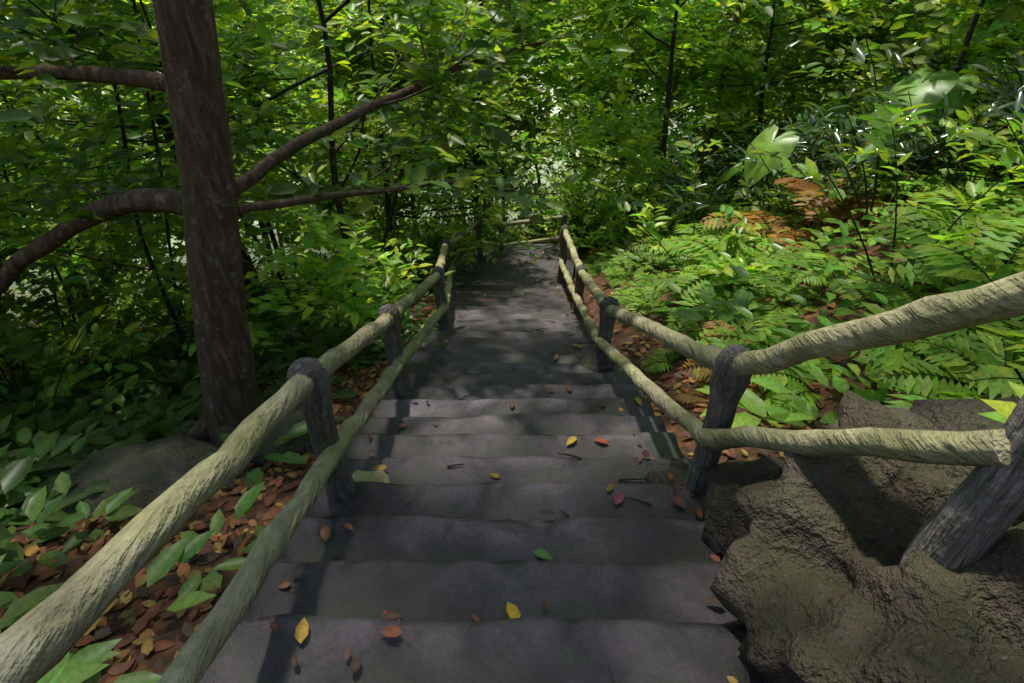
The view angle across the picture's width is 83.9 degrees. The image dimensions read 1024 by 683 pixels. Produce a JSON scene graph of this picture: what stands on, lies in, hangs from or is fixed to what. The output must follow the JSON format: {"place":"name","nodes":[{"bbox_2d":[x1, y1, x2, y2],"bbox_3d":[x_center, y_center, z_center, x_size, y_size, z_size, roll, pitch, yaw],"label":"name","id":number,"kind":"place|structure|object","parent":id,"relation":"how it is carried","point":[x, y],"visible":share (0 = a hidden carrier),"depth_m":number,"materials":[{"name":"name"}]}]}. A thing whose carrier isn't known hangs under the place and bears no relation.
{"place":"outdoors","nodes":[
{"label":"outdoors","id":0,"kind":"place"},
{"bbox_2d":[0,8,1023,682],"bbox_3d":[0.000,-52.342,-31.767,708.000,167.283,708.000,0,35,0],"label":"terrain","id":1,"kind":"structure","parent":0,"point":[166,628],"depth_m":3.51,"materials":[{"name":"brown soil"}]},
{"bbox_2d":[0,0,570,445],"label":"tree trunk","id":2,"kind":"object","parent":1,"relation":"on","point":[204,198],"visible":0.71,"depth_m":3.18,"materials":[{"name":"brown plant"}]},
{"bbox_2d":[198,244,763,682],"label":"stone stairs","id":3,"kind":"structure","parent":1,"relation":"on","point":[430,577],"depth_m":2.23,"materials":[{"name":"grey stone"}]},
{"bbox_2d":[286,213,1023,569],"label":"railing posts","id":4,"kind":"object","parent":3,"relation":"on","point":[974,515],"visible":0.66,"depth_m":2.16,"materials":[{"name":"grey wood"}]},
{"bbox_2d":[0,215,1023,682],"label":"railing rails","id":5,"kind":"object","parent":4,"relation":"attached to","point":[42,639],"visible":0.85,"depth_m":1.48,"materials":[{"name":"beige wood"}]},
{"bbox_2d":[0,0,1013,401],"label":"dark tree trunks","id":6,"kind":"object","parent":1,"relation":"on","point":[334,162],"visible":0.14,"depth_m":6.92,"materials":[{"name":"brown plant"}]},
{"bbox_2d":[0,0,1023,414],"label":"tree foliage","id":7,"kind":"object","parent":1,"relation":"on","point":[42,188],"visible":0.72,"depth_m":6.11,"materials":[{"name":"green plant"}]},
{"bbox_2d":[0,60,1023,682],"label":"plants","id":8,"kind":"object","parent":1,"relation":"on","point":[76,426],"visible":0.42,"depth_m":4.83,"materials":[{"name":"green plant"}]},
{"bbox_2d":[0,0,1023,286],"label":"tree foliage","id":9,"kind":"object","parent":1,"relation":"on","point":[546,74],"visible":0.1,"depth_m":15.96,"materials":[{"name":"green plant"}]},
{"bbox_2d":[0,26,1023,433],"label":"shrub stems","id":10,"kind":"object","parent":1,"relation":"on","point":[866,222],"visible":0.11,"depth_m":5.73,"materials":[{"name":"green plant"}]},
{"bbox_2d":[0,179,1023,682],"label":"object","id":11,"kind":"object","parent":1,"relation":"on","point":[204,555],"depth_m":2.60,"materials":[{"name":"brown plant"}]},
{"bbox_2d":[23,0,1023,282],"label":"pale tree trunks","id":12,"kind":"object","parent":1,"relation":"on","point":[709,132],"visible":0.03,"depth_m":14.26,"materials":[{"name":"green plant"}]},
{"bbox_2d":[59,251,1023,682],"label":"mossy rocks","id":13,"kind":"object","parent":1,"relation":"on","point":[815,581],"visible":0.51,"depth_m":1.62,"materials":[{"name":"grey stone"}]},
{"bbox_2d":[125,141,1023,456],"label":"ferns","id":14,"kind":"object","parent":1,"relation":"on","point":[985,349],"visible":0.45,"depth_m":4.05,"materials":[{"name":"green plant"}]},
{"bbox_2d":[588,39,1023,236],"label":"glossy shrub leaves","id":15,"kind":"object","parent":1,"relation":"on","point":[923,147],"visible":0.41,"depth_m":5.51,"materials":[{"name":"green plant"}]}
]}

